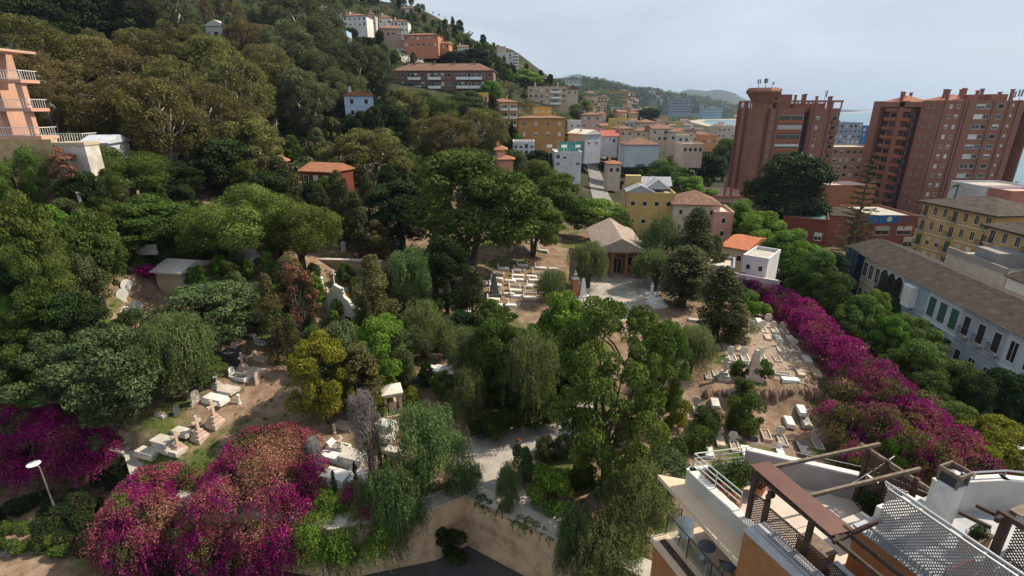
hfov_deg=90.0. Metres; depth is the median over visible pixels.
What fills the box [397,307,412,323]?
olive tree
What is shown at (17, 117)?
apartment building
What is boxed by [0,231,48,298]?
evergreen tree
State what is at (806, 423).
grave
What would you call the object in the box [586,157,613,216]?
road
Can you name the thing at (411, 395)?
broadleaf tree
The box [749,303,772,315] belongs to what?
shrub
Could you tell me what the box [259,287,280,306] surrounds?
olive tree
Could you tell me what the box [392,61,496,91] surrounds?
apartment row
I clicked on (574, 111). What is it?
pine tree
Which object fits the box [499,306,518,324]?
broadleaf tree
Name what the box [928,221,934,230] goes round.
window
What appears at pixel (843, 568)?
glass table
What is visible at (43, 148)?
retaining wall
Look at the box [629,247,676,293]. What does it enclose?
pepper tree
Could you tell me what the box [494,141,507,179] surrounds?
house
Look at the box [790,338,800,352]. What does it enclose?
grave
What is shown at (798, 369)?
grave
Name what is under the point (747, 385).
shrub
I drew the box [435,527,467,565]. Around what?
shrub
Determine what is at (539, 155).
evergreen tree
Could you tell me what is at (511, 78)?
broadleaf tree
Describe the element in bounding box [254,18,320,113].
eucalyptus tree
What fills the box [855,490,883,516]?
potted plant
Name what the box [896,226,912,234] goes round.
window
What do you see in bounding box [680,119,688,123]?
house
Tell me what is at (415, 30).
pine tree
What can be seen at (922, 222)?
window
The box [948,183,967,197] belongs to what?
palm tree
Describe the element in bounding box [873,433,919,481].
shrub
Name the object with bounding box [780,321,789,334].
grave
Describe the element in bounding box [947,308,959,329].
window
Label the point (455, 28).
evergreen tree
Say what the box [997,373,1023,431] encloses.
evergreen tree
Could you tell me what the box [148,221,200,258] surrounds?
pine tree
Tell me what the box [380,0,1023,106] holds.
sky
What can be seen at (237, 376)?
grave
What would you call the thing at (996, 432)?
broadleaf tree
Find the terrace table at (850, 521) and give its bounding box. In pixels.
[839,511,869,535]
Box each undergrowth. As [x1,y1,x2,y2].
[0,488,107,534]
[0,534,111,558]
[6,572,177,575]
[28,490,99,557]
[37,0,567,185]
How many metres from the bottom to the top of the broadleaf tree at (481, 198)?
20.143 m
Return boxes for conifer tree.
[264,154,304,206]
[366,0,379,4]
[421,13,427,22]
[449,16,454,26]
[450,265,485,327]
[487,93,500,122]
[493,61,501,74]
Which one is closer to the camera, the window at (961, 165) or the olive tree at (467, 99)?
the window at (961, 165)
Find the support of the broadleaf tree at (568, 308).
on the ground at (146, 292)
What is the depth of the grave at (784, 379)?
54.91 m
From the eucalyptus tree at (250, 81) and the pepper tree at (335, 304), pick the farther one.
the eucalyptus tree at (250, 81)
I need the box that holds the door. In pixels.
[613,258,621,272]
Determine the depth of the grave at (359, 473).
44.24 m
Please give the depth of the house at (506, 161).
117.31 m
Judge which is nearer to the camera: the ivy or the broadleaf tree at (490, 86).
the ivy
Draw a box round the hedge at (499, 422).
[468,404,559,440]
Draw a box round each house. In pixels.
[81,134,134,182]
[149,258,212,293]
[203,19,224,49]
[297,162,354,202]
[331,31,351,40]
[342,11,373,37]
[342,86,373,115]
[366,10,378,35]
[378,13,393,27]
[379,22,401,48]
[391,17,411,39]
[400,5,414,13]
[402,31,443,59]
[440,40,452,54]
[457,43,468,51]
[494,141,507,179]
[497,151,514,181]
[513,139,534,154]
[517,111,565,152]
[552,149,581,183]
[566,120,581,137]
[567,126,601,163]
[579,110,599,129]
[596,111,605,122]
[596,127,618,156]
[599,123,607,129]
[603,157,621,190]
[608,118,630,129]
[610,123,634,158]
[612,110,626,117]
[618,135,660,166]
[621,174,675,235]
[622,121,634,127]
[627,109,638,114]
[628,111,637,119]
[633,125,648,139]
[635,117,656,128]
[645,122,674,152]
[658,119,668,124]
[663,126,683,155]
[669,134,689,159]
[670,190,723,245]
[672,121,682,128]
[674,142,703,167]
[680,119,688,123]
[682,124,691,129]
[683,126,695,141]
[692,128,703,131]
[695,134,717,151]
[706,256,734,281]
[709,125,734,152]
[710,205,734,243]
[722,233,767,272]
[735,246,780,298]
[783,211,828,247]
[824,207,854,245]
[830,144,864,179]
[834,122,862,144]
[844,241,927,294]
[845,238,913,253]
[856,247,951,294]
[859,125,868,144]
[874,256,977,308]
[898,267,1010,322]
[922,279,1023,358]
[947,180,1023,197]
[949,296,1023,374]
[986,187,1023,203]
[998,326,1023,421]
[1003,270,1023,295]
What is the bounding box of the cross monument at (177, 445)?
[170,429,188,458]
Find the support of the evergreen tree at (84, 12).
on the ground at (146, 292)
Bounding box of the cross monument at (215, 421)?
[204,399,225,430]
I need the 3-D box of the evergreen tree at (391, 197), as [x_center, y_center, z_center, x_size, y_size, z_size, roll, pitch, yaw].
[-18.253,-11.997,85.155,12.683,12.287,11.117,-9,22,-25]
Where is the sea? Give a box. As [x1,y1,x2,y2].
[703,107,1023,183]
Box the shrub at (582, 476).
[566,459,600,492]
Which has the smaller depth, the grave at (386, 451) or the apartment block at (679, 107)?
the grave at (386, 451)
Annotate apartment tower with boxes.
[496,53,518,68]
[727,87,843,204]
[857,88,1023,213]
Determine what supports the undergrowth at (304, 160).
on the ground at (146, 292)
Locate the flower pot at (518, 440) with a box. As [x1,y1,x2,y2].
[514,438,522,444]
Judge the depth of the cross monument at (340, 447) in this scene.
46.62 m
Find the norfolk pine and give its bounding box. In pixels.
[830,152,879,251]
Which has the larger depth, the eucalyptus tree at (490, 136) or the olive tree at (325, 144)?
the eucalyptus tree at (490, 136)
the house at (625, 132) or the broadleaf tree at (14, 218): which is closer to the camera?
the broadleaf tree at (14, 218)
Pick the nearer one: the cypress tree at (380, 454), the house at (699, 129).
the cypress tree at (380, 454)
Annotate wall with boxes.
[0,139,61,195]
[0,438,130,485]
[0,541,74,557]
[50,179,59,186]
[75,191,81,201]
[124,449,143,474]
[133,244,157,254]
[150,490,336,575]
[317,258,382,275]
[330,496,434,575]
[425,487,466,559]
[465,485,561,575]
[562,537,651,575]
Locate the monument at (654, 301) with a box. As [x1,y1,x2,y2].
[645,283,667,309]
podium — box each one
[704,174,755,203]
[820,179,876,206]
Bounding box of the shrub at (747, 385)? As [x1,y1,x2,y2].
[730,377,757,398]
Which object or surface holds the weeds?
on the ground at (146, 292)
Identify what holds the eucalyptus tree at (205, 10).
on the ground at (146, 292)
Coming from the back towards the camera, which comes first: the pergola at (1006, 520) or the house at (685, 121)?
the house at (685, 121)
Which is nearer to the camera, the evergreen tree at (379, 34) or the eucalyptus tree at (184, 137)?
the eucalyptus tree at (184, 137)
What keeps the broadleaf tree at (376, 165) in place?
on the ground at (146, 292)
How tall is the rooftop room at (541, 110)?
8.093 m
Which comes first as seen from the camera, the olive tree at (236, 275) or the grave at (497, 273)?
the olive tree at (236, 275)
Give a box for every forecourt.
[576,272,662,320]
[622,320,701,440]
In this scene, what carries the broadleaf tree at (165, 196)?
on the ground at (146, 292)
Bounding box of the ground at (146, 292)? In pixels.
[0,0,1020,575]
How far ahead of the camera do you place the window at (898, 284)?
78.31 m
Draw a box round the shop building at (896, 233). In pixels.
[838,205,919,247]
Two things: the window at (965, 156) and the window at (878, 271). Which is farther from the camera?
the window at (965, 156)
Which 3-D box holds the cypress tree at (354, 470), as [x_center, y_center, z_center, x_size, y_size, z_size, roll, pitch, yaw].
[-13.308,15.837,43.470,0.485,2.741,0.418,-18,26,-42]
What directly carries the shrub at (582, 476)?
on the ground at (146, 292)
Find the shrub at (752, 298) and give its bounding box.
[730,289,763,315]
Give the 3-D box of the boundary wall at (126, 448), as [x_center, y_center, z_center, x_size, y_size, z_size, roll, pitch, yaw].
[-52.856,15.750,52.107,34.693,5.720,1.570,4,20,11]
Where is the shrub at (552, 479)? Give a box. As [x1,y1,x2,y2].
[525,462,574,518]
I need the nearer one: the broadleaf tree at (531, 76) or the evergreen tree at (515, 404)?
the evergreen tree at (515, 404)
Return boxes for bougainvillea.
[0,403,125,496]
[74,459,200,575]
[128,264,156,278]
[163,420,331,575]
[737,272,761,290]
[752,283,869,383]
[805,399,969,496]
[819,349,1015,478]
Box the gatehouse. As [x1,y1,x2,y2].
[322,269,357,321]
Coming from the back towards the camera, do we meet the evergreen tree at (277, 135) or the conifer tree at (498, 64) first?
the conifer tree at (498, 64)
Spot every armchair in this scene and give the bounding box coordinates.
[677,515,694,547]
[717,559,736,575]
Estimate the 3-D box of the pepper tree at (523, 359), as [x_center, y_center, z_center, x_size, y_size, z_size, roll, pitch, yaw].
[1.583,9.140,50.588,7.226,11.386,6.495,15,25,37]
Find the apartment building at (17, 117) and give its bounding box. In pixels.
[0,48,59,138]
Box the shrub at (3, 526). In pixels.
[0,518,43,535]
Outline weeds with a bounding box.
[412,352,598,408]
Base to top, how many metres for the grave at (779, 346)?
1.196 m
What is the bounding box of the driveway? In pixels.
[455,402,609,520]
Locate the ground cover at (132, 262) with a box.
[0,232,155,422]
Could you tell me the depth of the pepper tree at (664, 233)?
79.87 m
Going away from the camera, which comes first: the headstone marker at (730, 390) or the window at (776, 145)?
the headstone marker at (730, 390)
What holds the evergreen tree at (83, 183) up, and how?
on the ground at (146, 292)
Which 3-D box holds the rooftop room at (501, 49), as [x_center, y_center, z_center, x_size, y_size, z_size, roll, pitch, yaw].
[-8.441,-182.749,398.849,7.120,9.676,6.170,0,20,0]
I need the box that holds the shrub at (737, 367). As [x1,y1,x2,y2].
[729,359,748,375]
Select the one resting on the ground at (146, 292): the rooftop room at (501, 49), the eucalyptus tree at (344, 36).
the eucalyptus tree at (344, 36)
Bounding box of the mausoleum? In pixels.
[381,382,403,418]
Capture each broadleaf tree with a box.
[0,189,69,271]
[0,292,14,342]
[0,315,50,408]
[3,276,73,340]
[7,366,55,408]
[25,204,97,258]
[49,179,71,199]
[54,208,131,308]
[83,193,122,227]
[97,168,130,205]
[100,193,193,259]
[110,151,131,179]
[114,371,142,400]
[138,183,165,202]
[139,320,168,354]
[157,192,169,203]
[184,265,211,285]
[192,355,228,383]
[209,254,225,276]
[213,245,229,259]
[217,261,242,280]
[229,160,259,195]
[234,301,251,324]
[241,258,255,279]
[251,315,265,331]
[255,214,299,256]
[257,251,276,270]
[265,311,285,334]
[281,135,302,161]
[283,328,356,424]
[286,117,308,140]
[310,274,326,302]
[316,176,331,205]
[327,310,340,320]
[335,261,358,285]
[342,1,349,8]
[344,321,357,347]
[347,0,353,6]
[348,277,361,295]
[352,308,388,327]
[355,312,408,378]
[369,392,387,415]
[372,157,391,173]
[379,43,389,54]
[380,372,397,399]
[389,50,401,67]
[400,170,411,183]
[401,147,552,270]
[402,151,421,176]
[403,386,418,406]
[404,336,418,352]
[410,51,416,62]
[410,165,420,181]
[411,14,418,24]
[414,172,427,187]
[417,362,433,382]
[418,185,441,225]
[428,370,456,401]
[431,298,444,323]
[446,31,449,40]
[462,317,533,406]
[475,298,508,330]
[478,80,504,97]
[481,313,503,326]
[482,41,489,49]
[482,373,502,408]
[499,67,511,83]
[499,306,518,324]
[505,69,514,81]
[511,195,566,256]
[513,68,544,83]
[514,133,522,138]
[518,159,557,190]
[528,289,601,358]
[531,366,556,399]
[535,172,590,234]
[543,295,677,481]
[563,198,631,239]
[609,210,634,232]
[619,322,692,415]
[621,163,660,175]
[635,159,694,181]
[669,176,719,195]
[712,138,732,180]
[726,198,761,234]
[736,210,787,237]
[760,228,823,276]
[779,252,801,271]
[783,250,838,312]
[799,271,857,318]
[832,293,887,342]
[859,289,893,327]
[866,316,912,357]
[876,312,951,353]
[876,337,950,389]
[890,298,900,315]
[898,370,955,406]
[917,358,997,400]
[920,324,939,341]
[928,400,980,436]
[936,440,1003,473]
[951,413,1023,476]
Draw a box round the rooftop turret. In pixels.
[478,92,488,98]
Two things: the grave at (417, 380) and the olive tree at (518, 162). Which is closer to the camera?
the grave at (417, 380)
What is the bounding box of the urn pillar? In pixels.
[571,270,579,296]
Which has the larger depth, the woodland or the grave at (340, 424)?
the woodland
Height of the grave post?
1.334 m
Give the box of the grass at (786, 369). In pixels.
[728,320,820,383]
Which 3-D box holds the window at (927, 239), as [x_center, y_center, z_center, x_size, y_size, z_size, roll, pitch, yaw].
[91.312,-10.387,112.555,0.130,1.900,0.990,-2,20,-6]
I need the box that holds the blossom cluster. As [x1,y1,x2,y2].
[44,406,63,416]
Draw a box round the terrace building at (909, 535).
[650,442,1023,575]
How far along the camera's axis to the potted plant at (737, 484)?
18.91 m
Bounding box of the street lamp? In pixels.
[26,460,57,515]
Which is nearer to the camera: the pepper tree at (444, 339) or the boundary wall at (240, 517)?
the boundary wall at (240, 517)
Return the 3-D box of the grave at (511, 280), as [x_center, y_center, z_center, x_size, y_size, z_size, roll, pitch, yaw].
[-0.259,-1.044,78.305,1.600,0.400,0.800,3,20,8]
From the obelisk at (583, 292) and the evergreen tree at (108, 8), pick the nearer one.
the obelisk at (583, 292)
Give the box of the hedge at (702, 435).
[649,405,724,465]
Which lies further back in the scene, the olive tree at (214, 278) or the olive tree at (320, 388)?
the olive tree at (214, 278)
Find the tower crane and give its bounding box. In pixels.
[605,85,635,110]
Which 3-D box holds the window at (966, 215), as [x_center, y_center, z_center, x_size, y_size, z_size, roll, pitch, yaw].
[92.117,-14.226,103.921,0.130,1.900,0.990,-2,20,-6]
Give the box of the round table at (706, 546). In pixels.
[698,539,715,563]
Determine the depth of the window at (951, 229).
107.23 m
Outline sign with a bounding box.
[865,215,910,228]
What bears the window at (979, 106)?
in the apartment tower at (927, 149)
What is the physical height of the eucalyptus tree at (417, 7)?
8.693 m
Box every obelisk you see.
[488,274,500,297]
[578,278,588,297]
[743,349,763,382]
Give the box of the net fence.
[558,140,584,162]
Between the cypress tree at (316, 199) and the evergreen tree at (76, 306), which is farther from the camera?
the cypress tree at (316, 199)
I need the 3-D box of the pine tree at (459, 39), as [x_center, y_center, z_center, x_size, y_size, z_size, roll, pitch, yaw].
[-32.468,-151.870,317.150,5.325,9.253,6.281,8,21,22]
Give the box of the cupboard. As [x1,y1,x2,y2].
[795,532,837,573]
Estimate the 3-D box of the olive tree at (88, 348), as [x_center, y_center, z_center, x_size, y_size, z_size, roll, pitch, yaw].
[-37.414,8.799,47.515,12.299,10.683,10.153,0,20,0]
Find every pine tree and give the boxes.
[0,145,53,203]
[0,241,78,298]
[63,199,86,217]
[99,145,173,198]
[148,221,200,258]
[171,183,291,266]
[237,194,296,251]
[245,202,343,269]
[402,88,460,117]
[409,27,417,33]
[426,25,432,33]
[441,22,447,30]
[447,41,457,49]
[455,35,463,44]
[551,112,572,130]
[568,99,593,119]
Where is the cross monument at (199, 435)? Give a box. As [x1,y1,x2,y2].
[190,415,209,444]
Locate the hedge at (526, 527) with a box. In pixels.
[473,493,553,547]
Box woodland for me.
[550,75,749,121]
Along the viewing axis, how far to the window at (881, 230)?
124.42 m
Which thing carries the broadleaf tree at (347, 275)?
on the ground at (146, 292)
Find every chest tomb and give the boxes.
[149,433,174,454]
[219,348,246,365]
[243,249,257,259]
[320,466,351,492]
[337,447,367,469]
[375,418,398,434]
[426,365,445,374]
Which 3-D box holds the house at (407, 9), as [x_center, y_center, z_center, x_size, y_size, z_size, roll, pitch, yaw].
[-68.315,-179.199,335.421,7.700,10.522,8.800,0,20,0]
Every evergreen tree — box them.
[0,0,81,40]
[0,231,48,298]
[34,290,112,357]
[42,0,121,47]
[63,171,112,216]
[90,0,154,43]
[160,160,205,196]
[168,184,203,209]
[187,136,260,195]
[214,0,232,11]
[238,171,301,205]
[250,13,260,23]
[265,123,280,152]
[276,122,291,140]
[300,181,328,204]
[326,174,347,208]
[340,113,354,134]
[346,161,364,185]
[348,27,359,43]
[351,110,370,130]
[361,36,366,44]
[363,180,442,249]
[365,105,387,135]
[366,37,373,48]
[373,99,394,132]
[375,30,383,43]
[376,164,400,183]
[379,95,388,104]
[380,104,410,137]
[395,0,401,8]
[401,127,416,146]
[425,234,469,315]
[436,187,446,212]
[438,51,467,63]
[449,309,474,331]
[451,25,458,36]
[461,48,491,66]
[464,39,471,48]
[479,34,486,44]
[502,382,533,414]
[504,124,515,137]
[505,142,512,151]
[511,64,516,74]
[519,77,529,90]
[524,150,552,167]
[536,314,557,325]
[544,364,575,401]
[547,74,553,84]
[637,108,661,120]
[676,151,728,182]
[740,151,838,219]
[778,265,809,302]
[819,251,851,276]
[952,372,1002,418]
[978,367,1023,418]
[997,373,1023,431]
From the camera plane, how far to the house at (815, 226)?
114.79 m
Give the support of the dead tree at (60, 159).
on the ground at (146, 292)
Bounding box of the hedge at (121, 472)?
[0,440,142,523]
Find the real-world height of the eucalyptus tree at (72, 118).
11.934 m
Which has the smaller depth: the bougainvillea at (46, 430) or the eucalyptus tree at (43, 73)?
the bougainvillea at (46, 430)
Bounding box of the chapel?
[586,218,662,282]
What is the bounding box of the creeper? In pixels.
[286,480,402,575]
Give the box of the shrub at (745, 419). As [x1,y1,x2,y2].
[724,392,768,436]
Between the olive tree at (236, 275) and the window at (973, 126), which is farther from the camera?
the window at (973, 126)
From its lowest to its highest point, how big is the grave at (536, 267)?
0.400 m
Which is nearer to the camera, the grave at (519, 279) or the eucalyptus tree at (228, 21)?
the grave at (519, 279)
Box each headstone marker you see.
[115,289,127,301]
[120,279,132,291]
[130,300,142,308]
[171,404,180,416]
[190,390,199,406]
[212,340,221,355]
[230,341,237,348]
[253,372,260,385]
[341,241,346,251]
[727,388,736,399]
[765,313,772,321]
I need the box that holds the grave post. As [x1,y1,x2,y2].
[236,393,241,404]
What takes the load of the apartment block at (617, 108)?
on the ground at (146, 292)
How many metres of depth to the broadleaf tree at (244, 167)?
92.28 m
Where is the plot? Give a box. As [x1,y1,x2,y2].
[719,320,817,387]
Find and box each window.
[303,175,308,182]
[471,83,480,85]
[628,256,632,265]
[736,255,741,261]
[745,263,750,269]
[757,266,762,272]
[774,144,798,147]
[776,135,799,138]
[777,125,801,128]
[779,115,803,119]
[813,232,822,240]
[857,286,862,294]
[861,261,868,277]
[867,264,874,280]
[873,226,889,234]
[873,268,880,284]
[878,270,887,289]
[885,273,895,293]
[892,277,902,297]
[894,168,900,172]
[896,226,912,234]
[898,150,904,154]
[900,141,907,145]
[902,237,913,246]
[903,132,909,136]
[915,233,921,243]
[919,219,925,229]
[922,204,929,215]
[924,236,930,244]
[925,296,936,316]
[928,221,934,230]
[932,207,938,215]
[933,239,939,247]
[936,302,947,322]
[938,224,943,232]
[942,209,948,217]
[943,241,949,251]
[947,226,954,237]
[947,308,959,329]
[951,210,958,221]
[951,347,961,359]
[956,173,965,177]
[957,228,964,238]
[959,164,967,167]
[959,315,972,336]
[962,154,970,158]
[962,213,969,222]
[964,144,973,148]
[967,134,976,138]
[967,356,975,372]
[968,231,975,240]
[970,124,979,128]
[973,114,982,118]
[973,215,980,225]
[973,323,987,345]
[976,104,985,108]
[976,173,983,177]
[979,233,985,245]
[982,154,989,158]
[984,217,992,227]
[985,144,992,148]
[987,229,996,242]
[988,134,995,138]
[988,331,1003,354]
[991,124,998,128]
[994,114,1001,118]
[997,104,1004,108]
[1000,233,1008,244]
[1004,339,1020,364]
[1013,236,1021,248]
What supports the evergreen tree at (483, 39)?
on the ground at (146, 292)
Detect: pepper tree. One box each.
[127,307,224,400]
[228,251,244,265]
[303,323,319,339]
[314,315,334,328]
[329,297,344,319]
[353,453,431,574]
[375,398,474,506]
[379,244,436,317]
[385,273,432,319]
[395,355,416,388]
[396,296,455,361]
[433,324,455,358]
[438,323,494,385]
[441,457,485,502]
[442,364,488,427]
[444,310,460,326]
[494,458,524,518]
[497,323,562,434]
[532,268,566,300]
[552,496,596,575]
[565,239,610,288]
[565,507,653,575]
[592,452,680,534]
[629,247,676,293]
[634,211,687,273]
[675,322,720,380]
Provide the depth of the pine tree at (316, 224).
67.47 m
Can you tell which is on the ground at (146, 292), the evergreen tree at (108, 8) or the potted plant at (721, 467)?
the evergreen tree at (108, 8)
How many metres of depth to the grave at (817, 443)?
48.87 m
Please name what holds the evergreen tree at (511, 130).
on the ground at (146, 292)
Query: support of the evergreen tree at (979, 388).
on the ground at (146, 292)
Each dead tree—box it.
[48,147,77,183]
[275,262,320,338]
[344,387,385,486]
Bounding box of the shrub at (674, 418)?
[663,385,691,430]
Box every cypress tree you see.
[189,244,215,269]
[251,272,287,366]
[271,254,302,322]
[281,313,302,371]
[296,268,317,335]
[309,182,331,210]
[326,177,358,249]
[327,169,350,221]
[330,470,336,493]
[337,343,385,419]
[344,190,367,257]
[350,254,402,326]
[352,462,357,482]
[357,174,375,236]
[360,297,373,320]
[361,218,390,259]
[377,448,382,468]
[383,265,394,314]
[658,244,717,307]
[670,178,682,193]
[677,206,716,279]
[696,265,750,342]
[720,302,762,344]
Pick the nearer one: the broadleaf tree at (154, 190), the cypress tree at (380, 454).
the cypress tree at (380, 454)
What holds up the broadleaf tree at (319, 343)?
on the ground at (146, 292)
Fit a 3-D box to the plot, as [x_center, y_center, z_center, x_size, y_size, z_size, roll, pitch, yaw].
[30.180,7.423,61.745,9.533,1.681,14.877,4,20,10]
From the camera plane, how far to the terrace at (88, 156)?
60.23 m
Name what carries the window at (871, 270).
in the row house at (872, 268)
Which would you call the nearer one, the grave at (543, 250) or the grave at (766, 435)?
the grave at (766, 435)
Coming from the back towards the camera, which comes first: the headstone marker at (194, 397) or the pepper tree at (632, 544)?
the headstone marker at (194, 397)
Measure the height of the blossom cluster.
1.027 m
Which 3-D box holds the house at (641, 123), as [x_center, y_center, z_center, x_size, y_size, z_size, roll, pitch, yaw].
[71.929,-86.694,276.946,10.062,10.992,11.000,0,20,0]
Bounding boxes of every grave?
[133,445,158,460]
[154,411,167,418]
[163,448,184,457]
[169,426,193,438]
[201,392,229,406]
[211,372,240,395]
[227,366,251,382]
[236,352,267,377]
[239,332,256,339]
[252,350,268,362]
[253,336,267,345]
[322,450,338,463]
[325,437,351,450]
[332,419,352,431]
[346,477,353,484]
[349,468,368,484]
[371,432,395,444]
[383,445,406,457]
[411,376,428,385]
[427,349,439,358]
[436,364,450,369]
[491,273,502,280]
[492,268,503,275]
[497,263,508,270]
[503,292,514,296]
[505,279,515,282]
[505,303,516,307]
[507,298,519,305]
[508,279,519,287]
[509,285,520,292]
[510,290,522,298]
[511,269,520,272]
[512,270,523,277]
[512,274,523,281]
[517,260,527,267]
[522,285,531,288]
[524,287,536,293]
[530,266,539,269]
[532,268,542,274]
[538,246,548,252]
[638,288,649,296]
[688,318,700,322]
[692,396,700,414]
[703,445,714,459]
[704,373,711,379]
[710,397,720,409]
[712,370,717,376]
[716,426,725,447]
[727,346,736,362]
[728,431,740,451]
[734,344,740,351]
[739,445,748,457]
[740,346,749,363]
[746,430,758,441]
[757,347,765,359]
[759,321,767,333]
[760,429,772,442]
[762,333,771,341]
[770,321,778,334]
[772,354,782,362]
[774,371,790,376]
[775,442,784,454]
[776,338,786,353]
[776,426,788,447]
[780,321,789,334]
[780,376,800,383]
[783,415,796,428]
[785,334,793,340]
[786,355,795,362]
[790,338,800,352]
[793,440,812,457]
[794,361,805,377]
[795,404,808,416]
[799,416,813,429]
[802,355,812,362]
[810,368,822,377]
[810,429,825,450]
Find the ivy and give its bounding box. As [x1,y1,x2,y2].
[299,228,416,281]
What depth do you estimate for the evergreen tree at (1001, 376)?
52.85 m
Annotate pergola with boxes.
[745,442,929,575]
[958,503,1023,575]
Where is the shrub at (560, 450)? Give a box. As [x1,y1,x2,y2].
[552,432,572,459]
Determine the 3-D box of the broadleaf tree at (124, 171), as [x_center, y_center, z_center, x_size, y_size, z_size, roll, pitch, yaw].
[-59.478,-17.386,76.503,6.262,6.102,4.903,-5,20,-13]
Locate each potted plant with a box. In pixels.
[707,459,733,482]
[724,457,752,492]
[725,476,743,493]
[750,469,767,495]
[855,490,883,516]
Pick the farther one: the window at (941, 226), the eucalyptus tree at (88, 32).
the eucalyptus tree at (88, 32)
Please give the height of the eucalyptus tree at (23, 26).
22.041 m
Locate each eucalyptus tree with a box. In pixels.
[0,12,88,82]
[0,47,69,126]
[18,59,120,130]
[27,79,81,132]
[29,85,66,139]
[46,33,141,80]
[52,86,97,134]
[58,71,174,159]
[60,44,162,89]
[81,26,108,52]
[100,91,156,152]
[107,76,211,187]
[111,27,182,71]
[113,0,204,40]
[136,53,217,117]
[138,19,222,78]
[161,105,217,186]
[166,81,270,158]
[173,33,248,97]
[195,55,277,123]
[197,0,213,24]
[208,111,284,171]
[213,0,231,17]
[220,19,265,46]
[221,16,240,43]
[230,23,290,61]
[230,39,246,58]
[232,3,247,22]
[233,42,299,126]
[244,8,256,22]
[254,0,348,47]
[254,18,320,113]
[267,79,281,125]
[268,67,338,144]
[284,12,343,78]
[295,50,351,126]
[313,37,381,92]
[314,127,413,189]
[316,66,371,126]
[323,9,338,27]
[332,27,347,40]
[336,19,345,30]
[356,46,397,98]
[385,87,429,127]
[392,10,399,19]
[405,113,481,161]
[413,3,420,14]
[438,30,445,40]
[459,107,509,152]
[495,56,502,63]
[500,131,510,145]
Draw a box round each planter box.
[705,471,717,485]
[716,481,729,496]
[727,491,741,507]
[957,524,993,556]
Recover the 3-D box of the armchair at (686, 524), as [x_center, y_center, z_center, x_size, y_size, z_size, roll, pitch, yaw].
[6.951,9.775,20.558,0.675,1.054,0.665,5,20,13]
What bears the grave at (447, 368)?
on the ground at (146, 292)
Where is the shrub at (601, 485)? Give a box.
[595,470,621,499]
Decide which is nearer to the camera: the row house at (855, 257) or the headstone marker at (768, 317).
the headstone marker at (768, 317)
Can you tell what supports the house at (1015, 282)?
on the ground at (146, 292)
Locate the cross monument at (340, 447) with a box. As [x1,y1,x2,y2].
[335,435,345,452]
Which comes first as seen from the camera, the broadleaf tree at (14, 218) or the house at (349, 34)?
the broadleaf tree at (14, 218)
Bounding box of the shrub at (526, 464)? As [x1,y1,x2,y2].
[511,443,534,482]
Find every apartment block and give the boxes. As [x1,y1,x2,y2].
[468,95,517,130]
[527,82,566,113]
[565,80,580,85]
[566,85,578,111]
[582,96,607,113]
[610,107,633,109]
[668,99,691,115]
[690,106,699,115]
[698,108,722,118]
[911,196,1023,261]
[980,222,1023,251]
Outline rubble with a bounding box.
[396,48,423,62]
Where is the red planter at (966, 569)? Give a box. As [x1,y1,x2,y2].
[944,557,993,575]
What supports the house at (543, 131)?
on the ground at (146, 292)
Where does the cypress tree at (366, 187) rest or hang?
on the ground at (146, 292)
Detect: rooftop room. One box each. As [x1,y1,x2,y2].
[496,46,505,52]
[533,107,551,114]
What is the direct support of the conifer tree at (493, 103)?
on the ground at (146, 292)
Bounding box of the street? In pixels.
[152,546,523,575]
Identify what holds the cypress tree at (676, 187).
on the ground at (146, 292)
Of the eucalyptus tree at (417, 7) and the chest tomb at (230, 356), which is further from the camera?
the eucalyptus tree at (417, 7)
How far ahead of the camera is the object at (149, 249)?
64.00 m
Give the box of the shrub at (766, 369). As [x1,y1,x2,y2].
[754,358,774,378]
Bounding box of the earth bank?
[701,387,825,405]
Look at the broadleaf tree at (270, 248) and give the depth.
70.46 m
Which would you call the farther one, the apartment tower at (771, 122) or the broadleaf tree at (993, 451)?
the apartment tower at (771, 122)
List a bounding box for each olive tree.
[0,325,172,432]
[0,329,75,411]
[0,349,28,386]
[51,197,96,233]
[59,320,90,334]
[60,366,113,412]
[63,250,113,304]
[63,286,95,323]
[97,322,139,365]
[108,306,153,329]
[116,222,143,255]
[136,280,270,343]
[151,241,180,261]
[180,200,196,228]
[207,275,225,302]
[221,270,246,284]
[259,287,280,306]
[263,268,273,283]
[289,304,315,327]
[306,127,324,159]
[306,262,321,276]
[310,319,367,397]
[310,372,335,402]
[318,141,338,162]
[374,327,429,382]
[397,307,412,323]
[414,155,425,169]
[444,90,487,115]
[491,149,528,177]
[642,445,690,499]
[702,176,712,186]
[704,234,728,263]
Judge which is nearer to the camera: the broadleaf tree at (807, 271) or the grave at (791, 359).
the grave at (791, 359)
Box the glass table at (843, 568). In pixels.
[825,561,854,575]
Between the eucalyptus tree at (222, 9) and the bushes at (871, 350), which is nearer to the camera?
the bushes at (871, 350)
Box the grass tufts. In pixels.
[108,297,321,471]
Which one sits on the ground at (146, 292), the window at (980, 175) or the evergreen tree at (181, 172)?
the evergreen tree at (181, 172)
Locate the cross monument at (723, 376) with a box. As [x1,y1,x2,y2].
[716,356,730,382]
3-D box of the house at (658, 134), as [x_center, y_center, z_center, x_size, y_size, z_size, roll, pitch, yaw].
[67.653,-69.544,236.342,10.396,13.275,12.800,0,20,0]
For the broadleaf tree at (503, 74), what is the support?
on the ground at (146, 292)
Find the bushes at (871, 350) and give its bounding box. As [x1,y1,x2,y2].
[861,340,969,425]
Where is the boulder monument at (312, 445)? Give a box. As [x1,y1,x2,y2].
[304,435,322,474]
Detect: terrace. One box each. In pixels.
[49,132,104,189]
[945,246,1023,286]
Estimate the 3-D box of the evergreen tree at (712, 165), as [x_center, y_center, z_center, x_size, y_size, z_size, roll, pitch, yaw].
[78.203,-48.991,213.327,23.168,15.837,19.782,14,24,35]
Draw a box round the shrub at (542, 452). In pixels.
[534,435,554,461]

